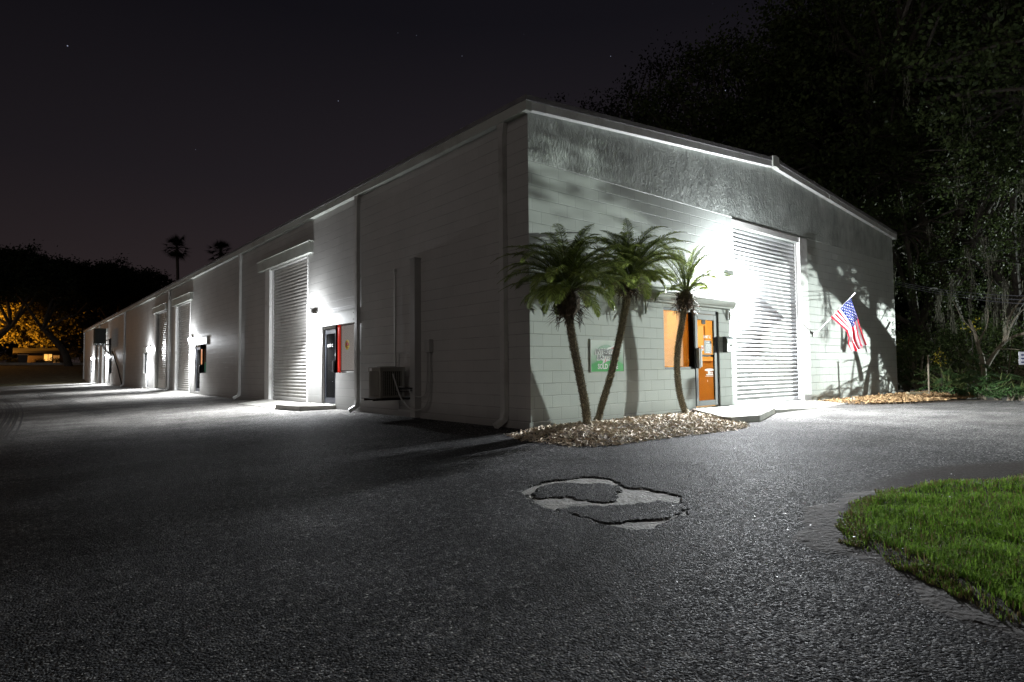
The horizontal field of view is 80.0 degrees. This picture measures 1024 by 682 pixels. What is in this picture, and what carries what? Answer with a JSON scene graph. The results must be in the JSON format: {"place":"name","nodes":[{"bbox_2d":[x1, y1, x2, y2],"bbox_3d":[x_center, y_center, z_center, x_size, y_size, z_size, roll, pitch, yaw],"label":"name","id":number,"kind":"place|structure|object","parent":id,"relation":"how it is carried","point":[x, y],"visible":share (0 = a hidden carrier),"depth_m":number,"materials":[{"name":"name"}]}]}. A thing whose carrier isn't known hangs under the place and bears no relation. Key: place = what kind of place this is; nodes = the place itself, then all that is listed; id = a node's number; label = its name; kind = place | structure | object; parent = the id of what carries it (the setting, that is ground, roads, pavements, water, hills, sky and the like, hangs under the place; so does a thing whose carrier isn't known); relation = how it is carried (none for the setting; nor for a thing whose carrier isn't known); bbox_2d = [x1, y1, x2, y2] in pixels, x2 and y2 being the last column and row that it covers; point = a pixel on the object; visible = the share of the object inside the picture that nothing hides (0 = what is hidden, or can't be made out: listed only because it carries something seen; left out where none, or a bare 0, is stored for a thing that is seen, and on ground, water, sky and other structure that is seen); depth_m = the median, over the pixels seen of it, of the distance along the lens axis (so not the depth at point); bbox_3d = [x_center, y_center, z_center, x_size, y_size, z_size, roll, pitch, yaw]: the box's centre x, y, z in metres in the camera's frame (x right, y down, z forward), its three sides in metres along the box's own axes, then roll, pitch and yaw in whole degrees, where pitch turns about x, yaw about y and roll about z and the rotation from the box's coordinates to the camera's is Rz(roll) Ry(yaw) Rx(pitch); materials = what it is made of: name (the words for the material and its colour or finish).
{"place":"outdoors","nodes":[
{"label":"outdoors","id":0,"kind":"place"},
{"bbox_2d":[17,354,27,362],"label":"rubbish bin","id":1,"kind":"object","parent":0,"point":[22,358],"visible":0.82,"depth_m":78.75,"materials":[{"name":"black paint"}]},
{"bbox_2d":[0,365,86,386],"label":"grass bank","id":2,"kind":"structure","parent":0,"point":[16,375],"depth_m":64.48,"materials":[{"name":"plant"}]},
{"bbox_2d":[0,341,13,362],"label":"oak tree","id":3,"kind":"object","parent":2,"relation":"on","point":[7,350],"visible":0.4,"depth_m":102.76,"materials":[{"name":"green plant"}]},
{"bbox_2d":[0,340,31,361],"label":"oak tree","id":4,"kind":"object","parent":2,"relation":"on","point":[13,355],"visible":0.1,"depth_m":104.85,"materials":[{"name":"green plant"}]},
{"bbox_2d":[0,302,43,347],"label":"oak tree","id":5,"kind":"object","parent":2,"relation":"on","point":[14,329],"visible":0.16,"depth_m":84.73,"materials":[{"name":"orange plant"}]},
{"bbox_2d":[13,348,70,362],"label":"house","id":6,"kind":"structure","parent":2,"relation":"on","point":[46,354],"depth_m":83.68,"materials":[{"name":"brown"}]},
{"bbox_2d":[0,301,92,347],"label":"oak tree","id":7,"kind":"object","parent":2,"relation":"on","point":[71,323],"visible":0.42,"depth_m":86.14,"materials":[{"name":"green plant"}]},
{"bbox_2d":[0,239,95,338],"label":"oak tree","id":8,"kind":"object","parent":2,"relation":"on","point":[8,322],"visible":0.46,"depth_m":72.18,"materials":[{"name":"green plant"}]},
{"bbox_2d":[17,304,108,352],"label":"oak tree","id":9,"kind":"object","parent":2,"relation":"on","point":[75,338],"visible":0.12,"depth_m":94.17,"materials":[{"name":"green plant"}]},
{"bbox_2d":[0,250,127,365],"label":"oak tree","id":10,"kind":"object","parent":2,"relation":"on","point":[98,294],"visible":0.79,"depth_m":74.77,"materials":[{"name":"green plant"}]},
{"bbox_2d":[62,341,83,362],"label":"oak tree","id":11,"kind":"object","parent":2,"relation":"on","point":[76,353],"visible":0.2,"depth_m":106.33,"materials":[{"name":"green plant"}]},
{"bbox_2d":[73,253,175,319],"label":"oak tree","id":12,"kind":"object","parent":2,"relation":"on","point":[135,283],"visible":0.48,"depth_m":86.09,"materials":[{"name":"green plant"}]},
{"bbox_2d":[161,234,190,280],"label":"fan palm","id":13,"kind":"object","parent":2,"relation":"on","point":[177,254],"visible":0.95,"depth_m":81.94,"materials":[{"name":"plant"}]},
{"bbox_2d":[205,239,229,261],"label":"fan palm","id":14,"kind":"object","parent":2,"relation":"on","point":[220,245],"visible":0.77,"depth_m":81.48,"materials":[{"name":"green plant"}]},
{"bbox_2d":[0,362,899,364],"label":"kerb","id":15,"kind":"structure","parent":2,"relation":"on","point":[44,363],"depth_m":77.38,"materials":[{"name":"concrete"}]},
{"bbox_2d":[0,0,1022,362],"label":"sky","id":16,"kind":"structure","parent":0,"point":[127,126],"materials":[{"name":"black"}]},
{"bbox_2d":[0,383,1023,681],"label":"asphalt lot","id":17,"kind":"structure","parent":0,"point":[150,537],"depth_m":3.80,"materials":[{"name":"asphalt"}]},
{"bbox_2d":[0,403,16,438],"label":"tyre mark","id":18,"kind":"object","parent":17,"relation":"on","point":[5,433],"visible":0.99,"depth_m":15.62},
{"bbox_2d":[0,399,23,441],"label":"tyre mark","id":19,"kind":"object","parent":17,"relation":"on","point":[9,433],"visible":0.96,"depth_m":14.66,"materials":[{"name":"rubber"}]},
{"bbox_2d":[37,392,105,415],"bbox_3d":[-19.454,2.489,25.950,0.675,0.022,26.691,2,-3,-40],"label":"tyre mark","id":20,"kind":"object","parent":17,"relation":"on","point":[66,405],"visible":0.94,"depth_m":21.11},
{"bbox_2d":[44,393,112,413],"bbox_3d":[-18.484,2.441,25.313,0.450,0.017,23.177,2,-3,-40],"label":"tyre mark","id":21,"kind":"object","parent":17,"relation":"on","point":[77,405],"visible":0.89,"depth_m":21.40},
{"bbox_2d":[136,388,163,391],"bbox_3d":[-19.300,2.636,32.573,0.898,0.145,3.250,2,-3,-40],"label":"apron","id":22,"kind":"object","parent":17,"relation":"on","point":[151,390],"visible":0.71,"depth_m":32.12,"materials":[{"name":"concrete"}]},
{"bbox_2d":[155,390,189,394],"bbox_3d":[-16.003,2.425,28.623,0.898,0.145,3.350,2,-3,-40],"label":"apron","id":23,"kind":"object","parent":17,"relation":"on","point":[171,392],"visible":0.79,"depth_m":28.14,"materials":[{"name":"concrete"}]},
{"bbox_2d":[237,399,301,408],"bbox_3d":[-7.121,1.856,17.985,0.898,0.145,3.490,2,-3,-40],"label":"apron","id":24,"kind":"object","parent":17,"relation":"on","point":[268,403],"visible":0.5,"depth_m":18.10,"materials":[{"name":"concrete"}]},
{"bbox_2d":[740,400,847,412],"bbox_3d":[6.834,1.535,14.627,4.380,0.132,1.180,2,-3,-40],"label":"apron","id":25,"kind":"object","parent":17,"relation":"on","point":[787,406],"visible":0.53,"depth_m":14.27,"materials":[{"name":"concrete"}]},
{"bbox_2d":[105,383,1022,404],"bbox_3d":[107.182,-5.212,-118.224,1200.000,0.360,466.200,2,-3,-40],"label":"ground","id":26,"kind":"structure","parent":0,"point":[972,399],"depth_m":17.16,"materials":[{"name":"concrete"}]},
{"bbox_2d":[275,403,335,410],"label":"entry slab","id":27,"kind":"structure","parent":26,"relation":"on","point":[303,406],"depth_m":15.48,"materials":[{"name":"concrete"}]},
{"bbox_2d":[83,94,897,429],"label":"warehouse","id":28,"kind":"structure","parent":26,"relation":"on","point":[457,212],"depth_m":13.66,"materials":[{"name":"paint"}]},
{"bbox_2d":[93,338,110,354],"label":"condenser bracket","id":29,"kind":"object","parent":28,"relation":"attached to","point":[106,350],"visible":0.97,"depth_m":47.98,"materials":[{"name":"metal"}]},
{"bbox_2d":[93,328,105,343],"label":"air conditioner","id":30,"kind":"object","parent":29,"relation":"on","point":[99,335],"visible":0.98,"depth_m":47.58,"materials":[{"name":"black paint"}]},
{"bbox_2d":[103,334,106,382],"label":"roll up door","id":31,"kind":"structure","parent":28,"relation":"in","point":[104,352],"depth_m":51.72,"materials":[{"name":"grey metal"}]},
{"bbox_2d":[156,312,165,388],"bbox_3d":[-18.814,0.515,32.930,0.090,4.105,2.890,2,-3,-40],"label":"roll up door","id":32,"kind":"structure","parent":28,"relation":"in","point":[161,350],"depth_m":33.29,"materials":[{"name":"grey metal"}]},
{"bbox_2d":[177,303,189,390],"bbox_3d":[-15.516,0.304,28.980,0.090,4.105,2.990,2,-3,-40],"label":"roll up door","id":33,"kind":"structure","parent":28,"relation":"in","point":[183,311],"depth_m":29.29,"materials":[{"name":"grey metal"}]},
{"bbox_2d":[196,347,199,390],"bbox_3d":[-13.716,1.218,26.679,0.110,1.935,0.840,2,-3,-40],"label":"side door","id":34,"kind":"structure","parent":28,"relation":"in","point":[197,348],"depth_m":26.81,"materials":[{"name":"grey"}]},
{"bbox_2d":[271,259,306,401],"bbox_3d":[-6.634,-0.265,18.342,0.090,4.105,3.130,2,-3,-40],"label":"roll up door","id":35,"kind":"structure","parent":28,"relation":"in","point":[289,302],"depth_m":18.44,"materials":[{"name":"grey metal"}]},
{"bbox_2d":[324,328,335,402],"bbox_3d":[-4.757,0.644,15.949,0.110,1.935,0.760,2,-3,-40],"label":"side door","id":36,"kind":"structure","parent":28,"relation":"in","point":[330,334],"depth_m":16.01,"materials":[{"name":"grey"}]},
{"bbox_2d":[338,324,353,372],"bbox_3d":[-4.088,0.184,15.275,0.075,1.210,1.066,2,-3,-40],"label":"side window","id":37,"kind":"structure","parent":28,"relation":"in","point":[347,355],"depth_m":15.34,"materials":[{"name":"glass"}]},
{"bbox_2d":[362,397,409,400],"bbox_3d":[-2.559,1.186,12.566,0.858,0.053,0.660,2,-3,-40],"label":"condenser shelf","id":38,"kind":"object","parent":28,"relation":"attached to","point":[386,399],"visible":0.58,"depth_m":12.33,"materials":[{"name":"metal"}]},
{"bbox_2d":[368,366,404,397],"bbox_3d":[-2.583,0.840,12.565,0.575,0.636,0.520,2,-3,-40],"label":"air conditioner","id":39,"kind":"object","parent":38,"relation":"on","point":[381,383],"visible":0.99,"depth_m":12.37,"materials":[{"name":"paint"}]},
{"bbox_2d":[393,269,396,365],"bbox_3d":[-2.537,-0.429,13.219,0.058,2.270,0.060,2,-3,-40],"label":"conduit","id":40,"kind":"object","parent":28,"relation":"attached to","point":[394,270],"visible":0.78,"depth_m":13.21,"materials":[{"name":"metal"}]},
{"bbox_2d":[398,352,409,411],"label":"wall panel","id":41,"kind":"structure","parent":28,"relation":"attached to","point":[403,359],"depth_m":12.85,"materials":[{"name":"grey paint"}]},
{"bbox_2d":[396,257,420,417],"bbox_3d":[-2.089,-0.074,12.485,0.512,3.245,0.250,-1,-3,18],"label":"duct cover","id":42,"kind":"object","parent":28,"relation":"attached to","point":[415,328],"visible":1,"depth_m":12.39,"materials":[{"name":"grey paint"}]},
{"bbox_2d":[392,339,432,410],"bbox_3d":[-1.976,0.686,12.246,0.943,1.417,0.170,-2,-3,26],"label":"conduit","id":43,"kind":"object","parent":28,"relation":"attached to","point":[428,345],"visible":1,"depth_m":12.10,"materials":[{"name":"grey paint"}]},
{"bbox_2d":[590,339,623,372],"bbox_3d":[1.725,0.271,11.028,0.910,0.590,0.018,2,-3,-40],"label":"shop sign","id":44,"kind":"object","parent":28,"relation":"attached to","point":[601,350],"visible":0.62,"depth_m":10.94,"materials":[{"name":"green"}]},
{"bbox_2d":[663,311,683,365],"bbox_3d":[3.387,-0.039,12.551,1.000,1.145,0.050,2,-3,-40],"label":"office window","id":45,"kind":"structure","parent":28,"relation":"in","point":[671,340],"depth_m":12.44,"materials":[{"name":"orange glass"}]},
{"bbox_2d":[694,314,717,406],"bbox_3d":[4.180,0.406,13.108,0.810,1.960,0.145,2,-3,-40],"label":"entry door","id":46,"kind":"structure","parent":28,"relation":"in","point":[707,344],"depth_m":13.14,"materials":[{"name":"brown metal"}]},
{"bbox_2d":[723,337,736,351],"bbox_3d":[4.837,0.077,13.558,0.380,0.345,0.138,2,-3,-40],"label":"mailbox","id":47,"kind":"object","parent":28,"relation":"attached to","point":[729,344],"visible":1,"depth_m":13.48,"materials":[{"name":"grey metal"}]},
{"bbox_2d":[727,276,737,285],"bbox_3d":[4.969,-1.343,13.743,0.260,0.198,0.137,2,-3,-40],"label":"wall lamp","id":48,"kind":"object","parent":28,"relation":"attached to","point":[732,280],"visible":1,"depth_m":13.69,"materials":[{"name":"white"}]},
{"bbox_2d":[733,228,800,404],"bbox_3d":[6.242,-0.552,14.994,3.220,4.125,0.090,2,-3,-40],"label":"roll up door","id":49,"kind":"structure","parent":28,"relation":"in","point":[766,314],"depth_m":15.01,"materials":[{"name":"paint"}]},
{"bbox_2d":[813,293,866,350],"bbox_3d":[8.484,-0.469,15.889,0.240,1.516,1.296,2,-3,-40],"label":"wall flag","id":50,"kind":"object","parent":28,"relation":"attached to","point":[844,317],"depth_m":15.64,"materials":[{"name":"multicoloured fabric"}]},
{"bbox_2d":[545,87,688,133],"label":"oak tree","id":51,"kind":"object","parent":26,"relation":"on","point":[613,113],"visible":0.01,"depth_m":33.77,"materials":[{"name":"green plant"}]},
{"bbox_2d":[504,411,749,446],"bbox_3d":[2.435,1.364,10.024,5.604,0.274,2.390,2,-3,-40],"label":"mulch bed","id":52,"kind":"object","parent":26,"relation":"on","point":[624,430],"visible":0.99,"depth_m":8.95,"materials":[{"name":"gravel"}]},
{"bbox_2d":[490,224,642,425],"bbox_3d":[0.748,-0.190,9.282,2.145,3.033,2.331,2,-3,-40],"label":"date palm","id":53,"kind":"object","parent":52,"relation":"on","point":[565,273],"visible":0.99,"depth_m":9.16,"materials":[{"name":"green plant"}]},
{"bbox_2d":[585,218,693,420],"bbox_3d":[2.060,-0.293,10.231,2.268,3.303,2.098,2,-3,-40],"label":"date palm","id":54,"kind":"object","parent":52,"relation":"on","point":[638,272],"visible":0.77,"depth_m":10.16,"materials":[{"name":"green plant"}]},
{"bbox_2d":[647,245,738,413],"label":"date palm","id":55,"kind":"object","parent":52,"relation":"on","point":[685,300],"visible":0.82,"depth_m":11.76,"materials":[{"name":"green plant"}]},
{"bbox_2d":[577,27,805,167],"bbox_3d":[11.087,-7.616,37.148,16.071,20.814,16.603,1,-3,-38],"label":"oak tree","id":56,"kind":"object","parent":26,"relation":"on","point":[631,87],"visible":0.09,"depth_m":34.14,"materials":[{"name":"green plant"}]},
{"bbox_2d":[697,405,774,422],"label":"entry slab","id":57,"kind":"structure","parent":26,"relation":"on","point":[744,414],"depth_m":11.61,"materials":[{"name":"concrete"}]},
{"bbox_2d":[614,0,993,210],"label":"oak tree","id":58,"kind":"object","parent":26,"relation":"on","point":[719,140],"visible":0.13,"depth_m":28.73,"materials":[{"name":"green plant"}]},
{"bbox_2d":[634,0,1008,265],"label":"oak tree","id":59,"kind":"object","parent":26,"relation":"on","point":[856,77],"visible":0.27,"depth_m":24.84,"materials":[{"name":"green plant"}]},
{"bbox_2d":[711,0,1023,386],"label":"oak tree","id":60,"kind":"object","parent":26,"relation":"on","point":[830,10],"visible":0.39,"depth_m":23.50,"materials":[{"name":"green plant"}]},
{"bbox_2d":[964,247,975,317],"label":"hanging vine","id":61,"kind":"object","parent":60,"relation":"hanging from","point":[970,302],"visible":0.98,"depth_m":20.28,"materials":[{"name":"plant"}]},
{"bbox_2d":[980,235,992,332],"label":"hanging vine","id":62,"kind":"object","parent":60,"relation":"hanging from","point":[983,250],"visible":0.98,"depth_m":18.67,"materials":[{"name":"plant"}]},
{"bbox_2d":[991,287,1000,330],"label":"hanging vine","id":63,"kind":"object","parent":60,"relation":"hanging from","point":[996,308],"visible":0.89,"depth_m":19.63,"materials":[{"name":"plant"}]},
{"bbox_2d":[1000,276,1012,342],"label":"hanging vine","id":64,"kind":"object","parent":60,"relation":"hanging from","point":[1004,282],"visible":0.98,"depth_m":18.68,"materials":[{"name":"plant"}]},
{"bbox_2d":[713,0,1023,295],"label":"oak tree","id":65,"kind":"object","parent":26,"relation":"on","point":[847,104],"visible":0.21,"depth_m":24.57,"materials":[{"name":"green plant"}]},
{"bbox_2d":[738,0,1023,387],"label":"oak tree","id":66,"kind":"object","parent":26,"relation":"on","point":[890,94],"visible":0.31,"depth_m":24.17,"materials":[{"name":"green plant"}]},
{"bbox_2d":[818,390,980,403],"bbox_3d":[11.881,1.603,17.956,8.315,0.279,2.344,2,-3,-40],"label":"mulch bed","id":67,"kind":"object","parent":26,"relation":"on","point":[899,398],"visible":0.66,"depth_m":16.68,"materials":[{"name":"gravel"}]},
{"bbox_2d":[930,370,1012,394],"bbox_3d":[14.011,1.295,18.457,2.195,0.840,2.182,2,-3,-40],"label":"philodendron","id":68,"kind":"object","parent":67,"relation":"on","point":[966,381],"visible":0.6,"depth_m":18.31,"materials":[{"name":"green"}]},
{"bbox_2d":[800,0,1023,386],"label":"oak tree","id":69,"kind":"object","parent":26,"relation":"on","point":[991,104],"visible":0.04,"depth_m":23.94,"materials":[{"name":"green plant"}]},
{"bbox_2d":[811,111,1023,386],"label":"oak tree","id":70,"kind":"object","parent":26,"relation":"on","point":[956,274],"visible":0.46,"depth_m":24.07,"materials":[{"name":"green plant"}]},
{"bbox_2d":[896,351,941,391],"bbox_3d":[15.206,1.015,23.390,2.708,1.893,2.528,2,-3,-40],"label":"bush","id":71,"kind":"object","parent":26,"relation":"on","point":[907,387],"visible":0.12,"depth_m":23.16,"materials":[{"name":"green plant"}]},
{"bbox_2d":[895,305,949,384],"bbox_3d":[17.416,0.244,27.247,4.221,3.680,4.037,-1,-3,15],"label":"bush","id":72,"kind":"object","parent":26,"relation":"on","point":[908,332],"visible":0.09,"depth_m":26.61,"materials":[{"name":"green plant"}]},
{"bbox_2d":[926,355,929,393],"bbox_3d":[12.377,1.077,18.131,0.060,1.318,0.066,2,-3,-40],"label":"marker post","id":73,"kind":"object","parent":26,"relation":"on","point":[928,374],"visible":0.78,"depth_m":18.12,"materials":[{"name":"white wood"}]},
{"bbox_2d":[837,0,1023,386],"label":"oak tree","id":74,"kind":"object","parent":26,"relation":"on","point":[1017,288],"visible":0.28,"depth_m":24.00,"materials":[{"name":"green plant"}]},
{"bbox_2d":[935,290,945,325],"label":"hanging vine","id":75,"kind":"object","parent":74,"relation":"hanging from","point":[939,309],"visible":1,"depth_m":22.54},
{"bbox_2d":[947,277,956,337],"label":"hanging vine","id":76,"kind":"object","parent":74,"relation":"hanging from","point":[952,318],"visible":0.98,"depth_m":21.46,"materials":[{"name":"plant"}]},
{"bbox_2d":[896,332,966,390],"bbox_3d":[14.689,0.793,22.238,2.810,2.298,2.569,-1,-3,10],"label":"bush","id":77,"kind":"object","parent":26,"relation":"on","point":[908,350],"visible":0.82,"depth_m":21.90,"materials":[{"name":"green plant"}]},
{"bbox_2d":[886,190,1001,332],"bbox_3d":[25.593,-5.389,38.084,15.270,16.297,15.429,-1,-3,14],"label":"oak tree","id":78,"kind":"object","parent":26,"relation":"on","point":[896,270],"depth_m":33.35,"materials":[{"name":"green plant"}]},
{"bbox_2d":[893,219,999,379],"bbox_3d":[23.957,-5.074,38.286,14.858,15.693,14.704,-1,-3,15],"label":"oak tree","id":79,"kind":"object","parent":26,"relation":"on","point":[906,308],"visible":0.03,"depth_m":34.73,"materials":[{"name":"green plant"}]},
{"bbox_2d":[895,312,997,388],"bbox_3d":[16.334,0.364,23.530,3.686,3.124,3.914,2,-3,-40],"label":"bush","id":80,"kind":"object","parent":26,"relation":"on","point":[949,362],"visible":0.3,"depth_m":23.17,"materials":[{"name":"green plant"}]},
{"bbox_2d":[887,190,1008,338],"bbox_3d":[28.529,-5.220,36.038,14.858,15.693,14.704,2,-3,-39],"label":"oak tree","id":81,"kind":"object","parent":26,"relation":"on","point":[921,302],"visible":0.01,"depth_m":34.12,"materials":[{"name":"green plant"}]},
{"bbox_2d":[895,140,1002,309],"bbox_3d":[29.315,-5.248,35.584,14.704,15.693,14.858,0,-3,-7],"label":"oak tree","id":82,"kind":"object","parent":26,"relation":"on","point":[986,288],"visible":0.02,"depth_m":33.16,"materials":[{"name":"green plant"}]},
{"bbox_2d":[914,366,984,390],"bbox_3d":[13.688,1.278,19.500,1.994,0.977,2.108,-1,-3,-1],"label":"philodendron","id":83,"kind":"object","parent":26,"relation":"on","point":[946,372],"visible":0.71,"depth_m":19.32,"materials":[{"name":"green"}]},
{"bbox_2d":[885,125,1016,337],"bbox_3d":[26.005,-5.248,34.892,14.858,15.693,14.704,-2,-3,24],"label":"oak tree","id":84,"kind":"object","parent":26,"relation":"on","point":[899,307],"visible":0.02,"depth_m":32.48,"materials":[{"name":"green plant"}]},
{"bbox_2d":[940,385,968,395],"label":"weed clump","id":85,"kind":"object","parent":26,"relation":"on","point":[949,391],"visible":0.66,"depth_m":18.33,"materials":[{"name":"green plant"}]},
{"bbox_2d":[895,294,1017,385],"bbox_3d":[18.483,0.083,25.493,5.181,3.823,5.289,-1,-3,5],"label":"bush","id":86,"kind":"object","parent":26,"relation":"on","point":[967,315],"visible":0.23,"depth_m":24.93,"materials":[{"name":"green plant"}]},
{"bbox_2d":[898,348,1023,388],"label":"philodendron","id":87,"kind":"object","parent":26,"relation":"on","point":[971,359],"visible":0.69,"depth_m":20.27,"materials":[{"name":"green"}]},
{"bbox_2d":[950,384,972,396],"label":"weed clump","id":88,"kind":"object","parent":26,"relation":"on","point":[964,392],"visible":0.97,"depth_m":17.86,"materials":[{"name":"green plant"}]},
{"bbox_2d":[930,309,997,382],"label":"bush","id":89,"kind":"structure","parent":26,"relation":"on","point":[990,316],"depth_m":31.31,"materials":[{"name":"green"}]},
{"bbox_2d":[918,306,1023,385],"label":"bush","id":90,"kind":"object","parent":26,"relation":"on","point":[964,335],"visible":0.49,"depth_m":22.36,"materials":[{"name":"green plant"}]},
{"bbox_2d":[936,294,1019,370],"bbox_3d":[21.011,-0.262,26.715,6.224,4.575,6.408,2,-3,-40],"label":"bush","id":91,"kind":"object","parent":26,"relation":"on","point":[966,320],"visible":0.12,"depth_m":27.05,"materials":[{"name":"green plant"}]},
{"bbox_2d":[967,385,990,399],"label":"weed clump","id":92,"kind":"object","parent":26,"relation":"on","point":[983,394],"visible":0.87,"depth_m":17.42,"materials":[{"name":"green plant"}]},
{"bbox_2d":[946,320,1023,389],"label":"bush","id":93,"kind":"object","parent":26,"relation":"on","point":[1003,362],"visible":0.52,"depth_m":21.73,"materials":[{"name":"green plant"}]},
{"bbox_2d":[953,280,1023,395],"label":"bare tree","id":94,"kind":"object","parent":26,"relation":"on","point":[1006,339],"visible":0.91,"depth_m":19.52,"materials":[{"name":"grey plant"}]},
{"bbox_2d":[959,373,1021,397],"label":"philodendron","id":95,"kind":"object","parent":26,"relation":"on","point":[991,383],"visible":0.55,"depth_m":17.87,"materials":[{"name":"green"}]},
{"bbox_2d":[978,384,1006,399],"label":"weed clump","id":96,"kind":"object","parent":26,"relation":"on","point":[996,395],"visible":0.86,"depth_m":17.00,"materials":[{"name":"green plant"}]},
{"bbox_2d":[968,318,1023,382],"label":"bush","id":97,"kind":"object","parent":26,"relation":"on","point":[1018,341],"visible":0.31,"depth_m":23.79,"materials":[{"name":"green plant"}]},
{"bbox_2d":[979,377,1023,399],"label":"philodendron","id":98,"kind":"object","parent":26,"relation":"on","point":[1020,385],"visible":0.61,"depth_m":16.93,"materials":[{"name":"green"}]},
{"bbox_2d":[994,387,1023,400],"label":"weed clump","id":99,"kind":"object","parent":26,"relation":"on","point":[1015,398],"visible":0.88,"depth_m":16.51,"materials":[{"name":"green plant"}]},
{"bbox_2d":[1008,389,1023,400],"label":"weed clump","id":100,"kind":"object","parent":26,"relation":"on","point":[1019,396],"visible":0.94,"depth_m":16.24,"materials":[{"name":"green plant"}]},
{"bbox_2d":[791,474,1023,640],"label":"lawn soil","id":101,"kind":"structure","parent":0,"point":[820,520],"depth_m":3.37,"materials":[{"name":"soil"}]},
{"bbox_2d":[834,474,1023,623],"bbox_3d":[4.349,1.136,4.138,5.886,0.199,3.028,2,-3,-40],"label":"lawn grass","id":102,"kind":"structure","parent":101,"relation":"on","point":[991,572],"depth_m":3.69,"materials":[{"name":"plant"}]},
{"bbox_2d":[1018,352,1023,364],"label":"notice sign","id":103,"kind":"object","parent":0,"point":[1021,358],"visible":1,"depth_m":15.99,"materials":[{"name":"grey"}]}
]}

